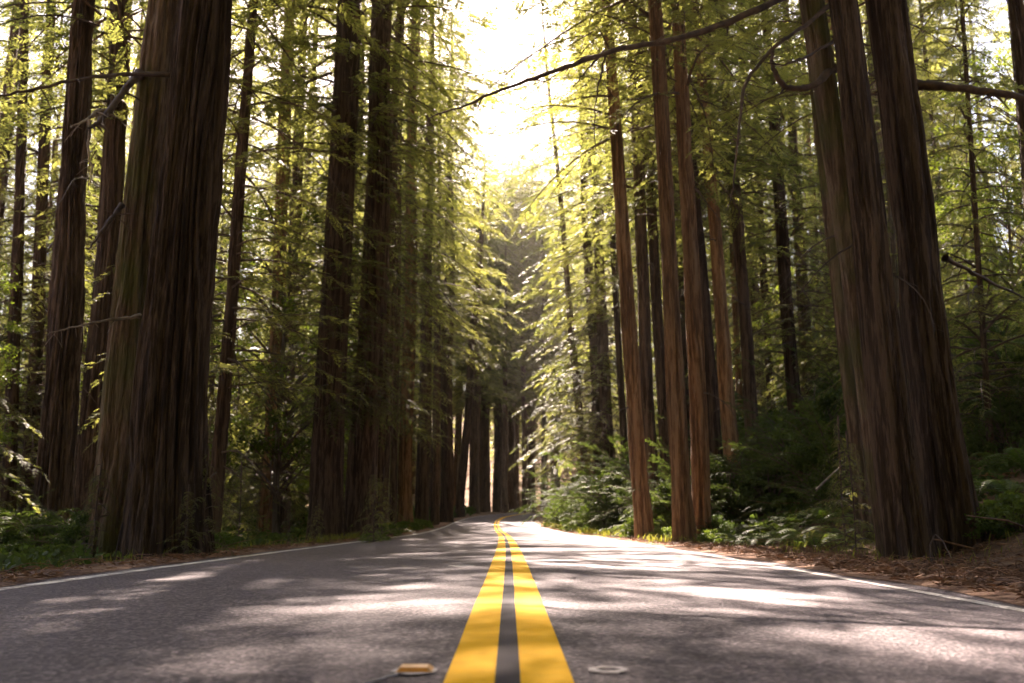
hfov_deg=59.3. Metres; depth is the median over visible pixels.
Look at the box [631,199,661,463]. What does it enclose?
redwood tree
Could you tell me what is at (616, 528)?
plant
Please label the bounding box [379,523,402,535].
plant
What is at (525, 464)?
redwood tree
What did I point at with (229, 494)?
redwood tree
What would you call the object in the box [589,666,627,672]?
adhesive ring
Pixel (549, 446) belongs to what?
redwood tree
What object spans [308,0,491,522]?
redwood tree
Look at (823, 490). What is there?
shrub
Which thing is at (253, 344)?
tanoak tree
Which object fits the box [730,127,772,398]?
redwood tree
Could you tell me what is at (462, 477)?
redwood tree
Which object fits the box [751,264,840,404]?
tanoak tree
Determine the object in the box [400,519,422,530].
plant
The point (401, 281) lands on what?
redwood tree
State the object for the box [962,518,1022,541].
plant
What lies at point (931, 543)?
fallen branch
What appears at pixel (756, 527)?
sword fern
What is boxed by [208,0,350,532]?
redwood tree
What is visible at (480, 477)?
redwood tree
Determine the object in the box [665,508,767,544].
shrub
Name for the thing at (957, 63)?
redwood tree
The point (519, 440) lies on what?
redwood tree
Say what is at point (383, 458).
redwood tree
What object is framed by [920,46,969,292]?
redwood tree
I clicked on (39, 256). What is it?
redwood tree
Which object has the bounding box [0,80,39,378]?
redwood tree
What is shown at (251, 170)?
redwood tree
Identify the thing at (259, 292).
redwood tree
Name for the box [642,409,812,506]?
shrub
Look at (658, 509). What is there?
shrub
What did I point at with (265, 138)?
redwood tree
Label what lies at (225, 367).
redwood tree
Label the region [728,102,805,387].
redwood tree
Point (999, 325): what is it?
shrub
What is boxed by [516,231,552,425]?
redwood tree
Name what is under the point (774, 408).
shrub
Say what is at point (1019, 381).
shrub
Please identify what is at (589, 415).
redwood tree
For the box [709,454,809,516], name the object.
shrub
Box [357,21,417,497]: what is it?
redwood tree
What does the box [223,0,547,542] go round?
redwood tree
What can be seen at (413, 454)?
redwood tree
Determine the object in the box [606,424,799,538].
shrub
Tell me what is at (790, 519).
sword fern
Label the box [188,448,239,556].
redwood sapling
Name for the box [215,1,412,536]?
redwood tree
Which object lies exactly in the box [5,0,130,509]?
redwood tree
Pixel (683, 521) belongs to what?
redwood tree
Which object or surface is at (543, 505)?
shrub
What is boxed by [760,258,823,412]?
young redwood
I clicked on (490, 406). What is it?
redwood tree
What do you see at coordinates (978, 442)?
shrub
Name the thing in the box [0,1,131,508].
redwood tree
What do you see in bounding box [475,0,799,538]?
redwood tree
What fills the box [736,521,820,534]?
sword fern
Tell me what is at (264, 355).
redwood tree
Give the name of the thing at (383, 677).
glue string
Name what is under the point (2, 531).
shrub
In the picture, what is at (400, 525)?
plant
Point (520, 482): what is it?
redwood tree
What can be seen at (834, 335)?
redwood tree
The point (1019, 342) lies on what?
shrub
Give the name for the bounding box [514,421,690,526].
shrub
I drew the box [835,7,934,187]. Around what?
redwood tree
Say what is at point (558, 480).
redwood tree
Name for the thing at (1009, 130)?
tanoak tree
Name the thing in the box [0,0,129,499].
redwood tree
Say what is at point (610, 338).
redwood tree
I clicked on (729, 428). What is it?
redwood tree
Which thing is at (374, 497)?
redwood sapling
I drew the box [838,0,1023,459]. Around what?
redwood tree
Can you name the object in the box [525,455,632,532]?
shrub
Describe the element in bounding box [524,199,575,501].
redwood tree
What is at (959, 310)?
shrub
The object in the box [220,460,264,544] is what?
redwood sapling
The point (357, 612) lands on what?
road
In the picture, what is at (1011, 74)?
redwood tree
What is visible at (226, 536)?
plant
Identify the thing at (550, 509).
shrub
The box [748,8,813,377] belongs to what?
redwood tree
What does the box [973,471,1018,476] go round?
dead fern
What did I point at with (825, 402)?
shrub
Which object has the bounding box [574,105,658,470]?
redwood tree
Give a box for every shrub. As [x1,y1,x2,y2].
[0,488,55,553]
[0,507,57,551]
[0,507,75,548]
[0,507,79,542]
[2,473,91,547]
[3,504,90,556]
[508,471,569,526]
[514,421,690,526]
[518,466,611,524]
[522,496,558,523]
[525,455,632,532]
[531,474,601,530]
[544,490,586,530]
[544,502,572,527]
[559,499,602,532]
[561,454,669,525]
[578,464,731,537]
[590,431,753,520]
[598,454,748,528]
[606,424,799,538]
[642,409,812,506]
[656,371,816,462]
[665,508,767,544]
[687,364,839,441]
[690,400,845,486]
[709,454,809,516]
[717,377,846,466]
[717,398,848,496]
[722,420,797,457]
[739,358,846,466]
[758,453,853,515]
[760,330,844,435]
[907,291,1023,419]
[943,294,1023,382]
[947,281,1023,360]
[948,318,1023,424]
[949,319,990,405]
[951,334,1018,421]
[961,391,1023,458]
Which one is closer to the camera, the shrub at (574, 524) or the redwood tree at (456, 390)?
the shrub at (574, 524)
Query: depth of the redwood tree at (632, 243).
38.49 m
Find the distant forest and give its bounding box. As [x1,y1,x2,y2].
[0,55,1023,456]
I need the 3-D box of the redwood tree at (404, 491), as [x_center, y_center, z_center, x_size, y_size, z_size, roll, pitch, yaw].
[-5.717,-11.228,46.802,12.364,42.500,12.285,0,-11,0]
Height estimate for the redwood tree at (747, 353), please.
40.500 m
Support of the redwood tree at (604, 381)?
on the ground at (1020, 547)
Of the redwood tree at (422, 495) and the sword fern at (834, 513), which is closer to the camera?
the sword fern at (834, 513)
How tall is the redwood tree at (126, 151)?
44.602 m
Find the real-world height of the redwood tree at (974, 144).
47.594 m
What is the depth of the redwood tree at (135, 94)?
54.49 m
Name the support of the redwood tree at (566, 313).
on the ground at (1020, 547)
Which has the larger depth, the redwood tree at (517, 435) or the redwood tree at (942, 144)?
the redwood tree at (517, 435)
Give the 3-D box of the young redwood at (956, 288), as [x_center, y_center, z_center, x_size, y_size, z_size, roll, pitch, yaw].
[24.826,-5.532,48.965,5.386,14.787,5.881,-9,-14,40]
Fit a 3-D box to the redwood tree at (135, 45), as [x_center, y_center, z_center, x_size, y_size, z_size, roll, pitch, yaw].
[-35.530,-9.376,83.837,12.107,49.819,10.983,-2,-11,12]
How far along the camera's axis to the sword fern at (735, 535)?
16.98 m
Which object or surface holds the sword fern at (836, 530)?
on the ground at (1020, 547)
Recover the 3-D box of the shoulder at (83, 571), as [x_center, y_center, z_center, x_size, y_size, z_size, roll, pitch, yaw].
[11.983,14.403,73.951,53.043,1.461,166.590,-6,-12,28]
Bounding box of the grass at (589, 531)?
[1,466,1023,571]
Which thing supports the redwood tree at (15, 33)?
on the ground at (1020, 547)
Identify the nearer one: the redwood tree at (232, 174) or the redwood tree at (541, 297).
the redwood tree at (232, 174)
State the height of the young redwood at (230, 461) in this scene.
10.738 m
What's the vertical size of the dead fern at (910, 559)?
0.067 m
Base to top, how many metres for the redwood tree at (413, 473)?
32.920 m
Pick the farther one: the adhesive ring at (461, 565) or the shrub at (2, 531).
the shrub at (2, 531)
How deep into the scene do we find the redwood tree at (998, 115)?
88.77 m
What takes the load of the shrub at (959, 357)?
on the ground at (1020, 547)
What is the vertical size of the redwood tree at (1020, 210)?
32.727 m
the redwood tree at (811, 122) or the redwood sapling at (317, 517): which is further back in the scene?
the redwood tree at (811, 122)
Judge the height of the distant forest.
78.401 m
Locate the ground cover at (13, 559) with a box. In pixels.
[0,337,1023,573]
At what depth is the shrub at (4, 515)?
16.23 m
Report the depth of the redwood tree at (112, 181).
23.76 m
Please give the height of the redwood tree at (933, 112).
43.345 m
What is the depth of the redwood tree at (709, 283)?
56.40 m
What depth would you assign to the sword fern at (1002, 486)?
12.25 m
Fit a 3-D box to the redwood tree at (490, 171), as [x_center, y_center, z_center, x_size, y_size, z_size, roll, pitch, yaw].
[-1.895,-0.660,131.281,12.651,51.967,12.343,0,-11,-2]
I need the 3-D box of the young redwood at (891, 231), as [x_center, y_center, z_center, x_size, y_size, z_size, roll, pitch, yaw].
[9.348,-2.357,22.067,4.369,11.831,4.926,-1,-11,7]
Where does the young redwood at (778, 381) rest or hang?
on the ground at (1020, 547)
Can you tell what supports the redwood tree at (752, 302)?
on the ground at (1020, 547)
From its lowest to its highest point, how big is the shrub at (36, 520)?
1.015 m
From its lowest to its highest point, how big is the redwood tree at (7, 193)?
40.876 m
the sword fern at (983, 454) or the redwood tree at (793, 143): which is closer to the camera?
the sword fern at (983, 454)
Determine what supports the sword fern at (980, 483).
on the ground at (1020, 547)
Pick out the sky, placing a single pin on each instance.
(499, 46)
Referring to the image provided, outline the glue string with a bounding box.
[363,672,397,682]
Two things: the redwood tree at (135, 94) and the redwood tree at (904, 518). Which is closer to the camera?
the redwood tree at (904, 518)
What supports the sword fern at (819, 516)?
on the ground at (1020, 547)
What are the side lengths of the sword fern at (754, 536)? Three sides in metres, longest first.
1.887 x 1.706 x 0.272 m
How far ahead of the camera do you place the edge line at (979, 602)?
6.50 m
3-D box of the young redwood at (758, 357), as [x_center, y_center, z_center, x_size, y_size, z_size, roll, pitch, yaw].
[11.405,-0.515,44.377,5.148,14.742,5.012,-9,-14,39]
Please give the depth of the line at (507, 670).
3.28 m
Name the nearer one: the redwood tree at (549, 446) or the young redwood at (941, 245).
the young redwood at (941, 245)
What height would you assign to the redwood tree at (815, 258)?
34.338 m
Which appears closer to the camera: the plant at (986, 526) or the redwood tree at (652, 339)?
the plant at (986, 526)
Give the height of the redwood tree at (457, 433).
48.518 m
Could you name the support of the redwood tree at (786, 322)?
on the ground at (1020, 547)
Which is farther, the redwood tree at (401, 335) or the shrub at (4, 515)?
the redwood tree at (401, 335)
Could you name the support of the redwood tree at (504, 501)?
on the ground at (1020, 547)
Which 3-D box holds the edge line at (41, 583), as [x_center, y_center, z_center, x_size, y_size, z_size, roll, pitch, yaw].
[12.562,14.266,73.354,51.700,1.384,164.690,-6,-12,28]
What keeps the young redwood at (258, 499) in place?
on the ground at (1020, 547)
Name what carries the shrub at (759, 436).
on the ground at (1020, 547)
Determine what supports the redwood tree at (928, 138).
on the ground at (1020, 547)
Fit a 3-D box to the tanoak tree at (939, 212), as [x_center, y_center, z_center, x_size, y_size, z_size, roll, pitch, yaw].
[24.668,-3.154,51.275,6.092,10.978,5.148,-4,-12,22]
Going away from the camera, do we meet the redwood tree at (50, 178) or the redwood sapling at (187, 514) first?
the redwood sapling at (187, 514)
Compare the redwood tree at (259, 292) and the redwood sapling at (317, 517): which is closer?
the redwood sapling at (317, 517)
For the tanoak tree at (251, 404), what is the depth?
36.76 m
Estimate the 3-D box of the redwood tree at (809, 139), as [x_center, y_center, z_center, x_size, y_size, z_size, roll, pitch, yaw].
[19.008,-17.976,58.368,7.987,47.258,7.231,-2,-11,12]
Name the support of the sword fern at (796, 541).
on the ground at (1020, 547)
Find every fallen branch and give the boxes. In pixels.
[815,463,844,490]
[929,534,950,560]
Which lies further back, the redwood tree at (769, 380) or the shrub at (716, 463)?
the redwood tree at (769, 380)
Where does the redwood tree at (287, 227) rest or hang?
on the ground at (1020, 547)
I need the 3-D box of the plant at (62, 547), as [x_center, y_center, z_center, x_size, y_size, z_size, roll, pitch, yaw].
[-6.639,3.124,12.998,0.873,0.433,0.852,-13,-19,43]
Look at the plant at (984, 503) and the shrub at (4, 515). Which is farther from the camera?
the shrub at (4, 515)
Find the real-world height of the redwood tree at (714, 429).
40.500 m
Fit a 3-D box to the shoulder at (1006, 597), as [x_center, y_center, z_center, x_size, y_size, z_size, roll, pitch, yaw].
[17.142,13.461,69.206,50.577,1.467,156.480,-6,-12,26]
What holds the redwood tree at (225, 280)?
on the ground at (1020, 547)
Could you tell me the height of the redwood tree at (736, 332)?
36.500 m
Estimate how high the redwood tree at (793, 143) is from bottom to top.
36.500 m
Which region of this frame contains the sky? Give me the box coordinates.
[0,0,1022,390]
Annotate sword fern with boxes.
[702,532,766,544]
[726,531,810,545]
[732,525,786,534]
[733,527,825,547]
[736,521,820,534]
[741,497,810,511]
[757,512,827,526]
[768,528,854,550]
[778,507,852,526]
[793,525,853,540]
[807,512,855,525]
[968,449,1023,467]
[971,447,1023,472]
[973,479,1018,494]
[973,479,1023,496]
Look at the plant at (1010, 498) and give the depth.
10.51 m
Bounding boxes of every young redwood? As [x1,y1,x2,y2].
[0,112,50,528]
[78,282,92,425]
[208,253,281,533]
[208,300,260,529]
[222,284,310,530]
[225,404,256,525]
[727,235,781,413]
[757,278,785,414]
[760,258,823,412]
[761,145,843,409]
[767,250,785,398]
[810,29,996,439]
[930,162,964,307]
[938,115,1003,323]
[942,117,1013,339]
[956,174,1017,331]
[994,215,1023,339]
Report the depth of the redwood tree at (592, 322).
50.48 m
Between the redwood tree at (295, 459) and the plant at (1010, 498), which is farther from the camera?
the redwood tree at (295, 459)
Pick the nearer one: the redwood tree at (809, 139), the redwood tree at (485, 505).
the redwood tree at (809, 139)
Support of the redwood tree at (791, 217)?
on the ground at (1020, 547)
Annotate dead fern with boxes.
[882,557,938,561]
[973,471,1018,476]
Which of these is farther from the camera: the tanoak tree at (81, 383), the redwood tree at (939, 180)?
the redwood tree at (939, 180)
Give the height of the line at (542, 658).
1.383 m
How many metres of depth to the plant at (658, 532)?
20.44 m
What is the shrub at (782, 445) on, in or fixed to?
on the ground at (1020, 547)
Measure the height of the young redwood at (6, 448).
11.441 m
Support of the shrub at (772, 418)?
on the ground at (1020, 547)
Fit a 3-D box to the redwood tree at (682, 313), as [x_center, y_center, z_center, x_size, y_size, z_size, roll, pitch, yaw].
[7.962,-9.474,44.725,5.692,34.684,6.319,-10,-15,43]
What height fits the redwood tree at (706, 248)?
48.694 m
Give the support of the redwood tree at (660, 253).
on the ground at (1020, 547)
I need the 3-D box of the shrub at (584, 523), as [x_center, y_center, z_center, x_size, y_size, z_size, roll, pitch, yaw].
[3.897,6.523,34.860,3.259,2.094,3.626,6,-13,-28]
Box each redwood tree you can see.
[0,0,36,501]
[0,0,62,495]
[0,0,70,374]
[0,0,99,495]
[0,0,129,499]
[0,0,131,522]
[0,0,140,522]
[0,0,303,529]
[0,0,323,533]
[0,0,388,561]
[0,1,53,485]
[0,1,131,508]
[0,4,91,495]
[0,45,101,399]
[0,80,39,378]
[0,187,32,334]
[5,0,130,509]
[19,93,133,385]
[23,98,129,331]
[41,0,361,562]
[51,0,387,533]
[90,0,147,183]
[124,9,142,186]
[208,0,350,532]
[208,94,257,494]
[208,300,244,527]
[214,0,291,506]
[214,2,279,494]
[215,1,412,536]
[217,59,309,515]
[219,127,273,495]
[223,0,534,537]
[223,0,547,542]
[223,87,324,498]
[231,0,548,523]
[234,59,308,520]
[235,23,318,528]
[238,207,273,466]
[239,234,271,460]
[244,5,335,471]
[255,117,328,506]
[257,26,320,521]
[270,125,366,428]
[292,1,398,516]
[295,0,515,526]
[297,125,316,520]
[297,191,326,519]
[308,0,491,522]
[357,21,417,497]
[358,22,432,476]
[358,81,464,379]
[359,5,441,504]
[364,0,504,521]
[397,3,468,514]
[397,171,442,503]
[400,3,517,521]
[400,10,511,524]
[402,55,488,508]
[412,414,417,493]
[414,163,473,504]
[414,213,472,418]
[430,0,943,555]
[432,174,498,491]
[433,146,529,517]
[452,174,520,513]
[452,183,531,511]
[452,206,473,504]
[452,345,467,506]
[455,181,514,503]
[457,0,787,541]
[460,201,493,438]
[463,204,538,511]
[465,166,546,512]
[469,166,538,492]
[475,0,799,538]
[475,150,549,511]
[486,159,560,512]
[489,376,538,499]
[489,386,521,486]
[490,416,536,471]
[492,5,637,483]
[493,251,538,510]
[498,0,860,540]
[500,154,569,511]
[503,139,583,509]
[507,0,788,494]
[510,186,573,510]
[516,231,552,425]
[516,283,568,499]
[518,2,657,479]
[524,1,705,457]
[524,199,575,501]
[527,1,663,468]
[531,265,578,492]
[535,332,573,496]
[536,0,769,480]
[540,221,589,473]
[542,95,619,473]
[544,0,652,467]
[544,176,608,470]
[561,1,768,319]
[563,252,617,473]
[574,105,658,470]
[575,212,638,410]
[576,0,814,513]
[576,0,819,484]
[597,0,816,418]
[605,136,713,420]
[612,76,659,455]
[618,0,821,465]
[618,58,713,463]
[628,7,730,427]
[629,1,754,403]
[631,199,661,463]
[635,3,730,462]
[649,223,758,388]
[651,0,739,365]
[657,0,813,437]
[659,0,1023,544]
[678,0,888,426]
[699,1,825,414]
[704,2,815,416]
[704,81,773,355]
[707,247,742,412]
[725,17,822,393]
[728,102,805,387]
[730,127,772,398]
[735,2,842,414]
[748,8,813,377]
[750,0,937,562]
[763,16,822,378]
[765,0,896,412]
[768,47,823,344]
[770,0,828,384]
[771,67,841,409]
[781,0,1023,554]
[789,0,864,326]
[804,138,827,376]
[825,1,963,352]
[826,0,1023,206]
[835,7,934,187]
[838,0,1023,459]
[859,0,952,234]
[876,2,1011,360]
[909,0,1003,314]
[910,0,966,290]
[910,6,974,301]
[912,9,964,303]
[919,2,1019,322]
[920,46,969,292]
[932,0,1023,340]
[936,35,1018,293]
[983,4,1023,321]
[990,0,1023,304]
[991,167,1021,330]
[995,57,1020,264]
[998,104,1023,309]
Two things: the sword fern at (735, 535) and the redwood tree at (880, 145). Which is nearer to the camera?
the sword fern at (735, 535)
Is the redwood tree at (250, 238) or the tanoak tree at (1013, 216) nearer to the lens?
the tanoak tree at (1013, 216)
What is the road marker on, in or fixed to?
on the road
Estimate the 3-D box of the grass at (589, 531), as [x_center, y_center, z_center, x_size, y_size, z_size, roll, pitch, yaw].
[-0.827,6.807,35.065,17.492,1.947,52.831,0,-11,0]
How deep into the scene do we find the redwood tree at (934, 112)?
104.84 m
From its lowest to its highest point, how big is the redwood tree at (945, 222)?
31.776 m
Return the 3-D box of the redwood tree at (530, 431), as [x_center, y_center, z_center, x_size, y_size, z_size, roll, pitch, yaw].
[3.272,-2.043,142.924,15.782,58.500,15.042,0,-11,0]
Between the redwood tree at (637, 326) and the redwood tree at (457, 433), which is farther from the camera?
the redwood tree at (457, 433)
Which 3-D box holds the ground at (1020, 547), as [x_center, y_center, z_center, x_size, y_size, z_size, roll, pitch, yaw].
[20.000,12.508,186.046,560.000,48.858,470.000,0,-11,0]
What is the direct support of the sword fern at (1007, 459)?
on the ground at (1020, 547)
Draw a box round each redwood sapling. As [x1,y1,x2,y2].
[58,454,120,563]
[156,484,204,555]
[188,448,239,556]
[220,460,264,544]
[297,499,329,540]
[340,467,396,542]
[357,467,414,538]
[780,415,873,552]
[803,431,875,554]
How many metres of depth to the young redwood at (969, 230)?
42.68 m
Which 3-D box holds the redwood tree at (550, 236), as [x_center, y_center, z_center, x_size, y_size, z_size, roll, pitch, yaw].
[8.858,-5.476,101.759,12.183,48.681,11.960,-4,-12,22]
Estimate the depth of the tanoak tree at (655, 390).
51.46 m
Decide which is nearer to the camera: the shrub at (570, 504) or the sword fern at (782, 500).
the sword fern at (782, 500)
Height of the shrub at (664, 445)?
3.424 m
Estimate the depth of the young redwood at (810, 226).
41.83 m
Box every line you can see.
[0,514,493,589]
[443,513,525,682]
[495,513,526,682]
[497,512,573,682]
[531,515,1023,611]
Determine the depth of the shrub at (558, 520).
46.37 m
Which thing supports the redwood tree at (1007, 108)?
on the ground at (1020, 547)
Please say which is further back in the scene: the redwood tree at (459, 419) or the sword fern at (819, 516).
the redwood tree at (459, 419)
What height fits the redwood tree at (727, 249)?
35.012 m
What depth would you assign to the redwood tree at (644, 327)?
27.86 m
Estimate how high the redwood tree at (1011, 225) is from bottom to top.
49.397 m
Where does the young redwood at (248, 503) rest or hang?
on the ground at (1020, 547)
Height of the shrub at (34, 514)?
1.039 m
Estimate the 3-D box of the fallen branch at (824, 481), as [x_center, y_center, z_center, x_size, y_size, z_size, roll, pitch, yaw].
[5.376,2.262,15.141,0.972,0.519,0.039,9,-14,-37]
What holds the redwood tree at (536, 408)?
on the ground at (1020, 547)
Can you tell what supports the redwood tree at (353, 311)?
on the ground at (1020, 547)
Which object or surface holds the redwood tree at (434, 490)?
on the ground at (1020, 547)
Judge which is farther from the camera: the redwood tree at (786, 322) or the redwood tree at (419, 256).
the redwood tree at (419, 256)
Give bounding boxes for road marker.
[391,664,436,673]
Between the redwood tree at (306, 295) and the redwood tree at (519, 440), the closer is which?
the redwood tree at (306, 295)
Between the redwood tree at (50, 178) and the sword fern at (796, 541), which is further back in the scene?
the redwood tree at (50, 178)
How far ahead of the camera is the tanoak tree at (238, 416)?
47.41 m
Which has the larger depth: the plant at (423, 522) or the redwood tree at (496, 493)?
the redwood tree at (496, 493)
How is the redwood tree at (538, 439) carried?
on the ground at (1020, 547)
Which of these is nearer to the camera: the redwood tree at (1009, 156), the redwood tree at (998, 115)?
the redwood tree at (998, 115)
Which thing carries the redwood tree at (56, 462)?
on the ground at (1020, 547)
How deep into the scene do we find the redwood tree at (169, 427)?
12.50 m
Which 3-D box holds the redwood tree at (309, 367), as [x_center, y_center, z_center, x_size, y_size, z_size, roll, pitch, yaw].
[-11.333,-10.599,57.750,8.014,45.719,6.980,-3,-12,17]
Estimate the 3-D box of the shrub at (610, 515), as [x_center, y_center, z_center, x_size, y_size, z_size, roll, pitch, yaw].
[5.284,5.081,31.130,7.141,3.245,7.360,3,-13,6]
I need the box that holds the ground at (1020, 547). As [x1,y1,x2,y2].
[0,391,1023,587]
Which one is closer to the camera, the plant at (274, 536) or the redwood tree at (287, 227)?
the plant at (274, 536)
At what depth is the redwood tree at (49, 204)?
82.72 m
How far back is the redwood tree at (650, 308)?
66.83 m
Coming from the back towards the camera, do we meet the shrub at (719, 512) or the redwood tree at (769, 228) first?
the redwood tree at (769, 228)
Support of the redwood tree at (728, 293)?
on the ground at (1020, 547)
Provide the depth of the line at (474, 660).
3.32 m
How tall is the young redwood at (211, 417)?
11.216 m
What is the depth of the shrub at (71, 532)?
13.75 m
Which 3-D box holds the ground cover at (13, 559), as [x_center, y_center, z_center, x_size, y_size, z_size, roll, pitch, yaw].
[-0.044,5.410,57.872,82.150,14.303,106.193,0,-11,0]
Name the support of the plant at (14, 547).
on the ground at (1020, 547)
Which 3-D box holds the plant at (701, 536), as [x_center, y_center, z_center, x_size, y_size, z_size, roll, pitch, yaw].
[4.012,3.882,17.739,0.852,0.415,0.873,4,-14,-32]
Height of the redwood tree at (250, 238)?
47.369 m
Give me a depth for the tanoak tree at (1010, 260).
32.09 m
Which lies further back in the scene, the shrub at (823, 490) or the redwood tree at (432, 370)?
the redwood tree at (432, 370)
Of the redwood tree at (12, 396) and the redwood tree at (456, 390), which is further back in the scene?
the redwood tree at (456, 390)
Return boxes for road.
[0,512,1023,682]
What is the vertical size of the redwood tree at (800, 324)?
32.406 m
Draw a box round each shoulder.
[0,512,533,586]
[533,516,1023,605]
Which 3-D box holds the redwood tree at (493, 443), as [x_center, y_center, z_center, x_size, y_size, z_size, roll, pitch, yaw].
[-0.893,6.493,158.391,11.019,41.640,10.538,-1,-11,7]
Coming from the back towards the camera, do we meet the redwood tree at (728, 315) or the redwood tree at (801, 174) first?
the redwood tree at (801, 174)
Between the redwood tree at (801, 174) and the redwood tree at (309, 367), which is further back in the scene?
the redwood tree at (801, 174)
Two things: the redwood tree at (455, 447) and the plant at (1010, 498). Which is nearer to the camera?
the plant at (1010, 498)
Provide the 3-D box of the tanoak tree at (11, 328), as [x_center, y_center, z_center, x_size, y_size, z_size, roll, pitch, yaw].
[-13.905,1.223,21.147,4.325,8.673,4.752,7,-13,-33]
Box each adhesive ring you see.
[449,565,473,566]
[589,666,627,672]
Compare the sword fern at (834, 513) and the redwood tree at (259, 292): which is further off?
the redwood tree at (259, 292)
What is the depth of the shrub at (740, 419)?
32.89 m
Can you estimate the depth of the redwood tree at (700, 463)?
20.59 m
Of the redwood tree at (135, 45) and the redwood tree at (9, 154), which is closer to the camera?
the redwood tree at (9, 154)
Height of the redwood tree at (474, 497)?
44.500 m
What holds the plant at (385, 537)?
on the ground at (1020, 547)
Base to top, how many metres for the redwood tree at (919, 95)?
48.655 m
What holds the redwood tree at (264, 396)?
on the ground at (1020, 547)
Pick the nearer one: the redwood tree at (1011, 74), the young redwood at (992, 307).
the young redwood at (992, 307)
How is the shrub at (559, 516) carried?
on the ground at (1020, 547)
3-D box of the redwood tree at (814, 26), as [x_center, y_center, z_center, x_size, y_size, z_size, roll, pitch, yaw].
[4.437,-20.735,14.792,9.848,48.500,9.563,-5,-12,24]
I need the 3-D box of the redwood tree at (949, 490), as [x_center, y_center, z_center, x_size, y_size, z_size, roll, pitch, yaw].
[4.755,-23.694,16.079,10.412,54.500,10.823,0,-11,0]
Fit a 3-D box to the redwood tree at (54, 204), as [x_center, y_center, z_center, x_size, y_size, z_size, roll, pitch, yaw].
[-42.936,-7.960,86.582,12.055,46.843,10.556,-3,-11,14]
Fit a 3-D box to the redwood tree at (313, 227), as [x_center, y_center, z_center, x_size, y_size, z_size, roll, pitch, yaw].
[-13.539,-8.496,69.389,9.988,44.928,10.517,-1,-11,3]
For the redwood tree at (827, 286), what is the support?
on the ground at (1020, 547)
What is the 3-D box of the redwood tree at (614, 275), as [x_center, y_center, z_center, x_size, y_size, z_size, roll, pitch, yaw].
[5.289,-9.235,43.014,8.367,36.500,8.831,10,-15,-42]
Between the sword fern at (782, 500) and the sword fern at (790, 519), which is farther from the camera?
the sword fern at (782, 500)
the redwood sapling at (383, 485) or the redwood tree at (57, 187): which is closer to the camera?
the redwood sapling at (383, 485)
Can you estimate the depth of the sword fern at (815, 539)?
14.06 m
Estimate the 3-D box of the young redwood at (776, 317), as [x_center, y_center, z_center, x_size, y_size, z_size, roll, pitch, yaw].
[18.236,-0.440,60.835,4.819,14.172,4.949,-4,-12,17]
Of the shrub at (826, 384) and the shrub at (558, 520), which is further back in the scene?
the shrub at (558, 520)
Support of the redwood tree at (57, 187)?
on the ground at (1020, 547)
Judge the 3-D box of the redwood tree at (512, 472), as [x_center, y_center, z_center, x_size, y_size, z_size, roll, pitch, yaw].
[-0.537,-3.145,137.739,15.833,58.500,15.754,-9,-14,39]
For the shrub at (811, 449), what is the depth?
20.69 m
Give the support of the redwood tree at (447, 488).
on the ground at (1020, 547)
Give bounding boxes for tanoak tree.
[0,262,26,445]
[80,311,217,394]
[208,179,365,533]
[208,250,283,486]
[214,333,264,525]
[214,337,265,528]
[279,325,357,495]
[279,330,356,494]
[651,324,659,452]
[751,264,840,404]
[927,32,1023,293]
[935,203,1001,324]
[937,128,1023,328]
[979,125,1023,268]
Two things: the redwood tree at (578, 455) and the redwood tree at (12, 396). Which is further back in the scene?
the redwood tree at (578, 455)
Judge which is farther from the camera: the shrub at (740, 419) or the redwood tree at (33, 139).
the redwood tree at (33, 139)
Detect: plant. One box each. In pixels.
[0,542,36,566]
[25,543,78,565]
[214,532,241,550]
[247,531,284,543]
[356,532,390,540]
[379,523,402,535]
[389,522,409,532]
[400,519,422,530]
[414,518,433,528]
[606,525,626,534]
[647,527,671,538]
[694,527,734,544]
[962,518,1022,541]
[964,490,1023,531]
[977,497,1023,530]
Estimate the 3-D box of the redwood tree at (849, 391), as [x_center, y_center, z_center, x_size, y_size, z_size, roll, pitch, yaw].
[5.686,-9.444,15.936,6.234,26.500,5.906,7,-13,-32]
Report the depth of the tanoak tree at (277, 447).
27.86 m
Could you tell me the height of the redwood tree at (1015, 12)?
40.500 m
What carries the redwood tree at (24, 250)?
on the ground at (1020, 547)
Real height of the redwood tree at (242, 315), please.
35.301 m
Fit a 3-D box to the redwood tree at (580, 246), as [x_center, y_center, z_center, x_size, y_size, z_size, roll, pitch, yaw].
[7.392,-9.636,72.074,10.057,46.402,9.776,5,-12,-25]
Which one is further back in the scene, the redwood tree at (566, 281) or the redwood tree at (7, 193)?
the redwood tree at (566, 281)
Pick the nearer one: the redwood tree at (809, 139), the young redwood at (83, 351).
the young redwood at (83, 351)
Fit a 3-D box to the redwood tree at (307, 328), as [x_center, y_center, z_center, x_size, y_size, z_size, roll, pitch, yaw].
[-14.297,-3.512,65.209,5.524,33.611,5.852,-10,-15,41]
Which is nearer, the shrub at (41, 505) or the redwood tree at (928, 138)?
the shrub at (41, 505)

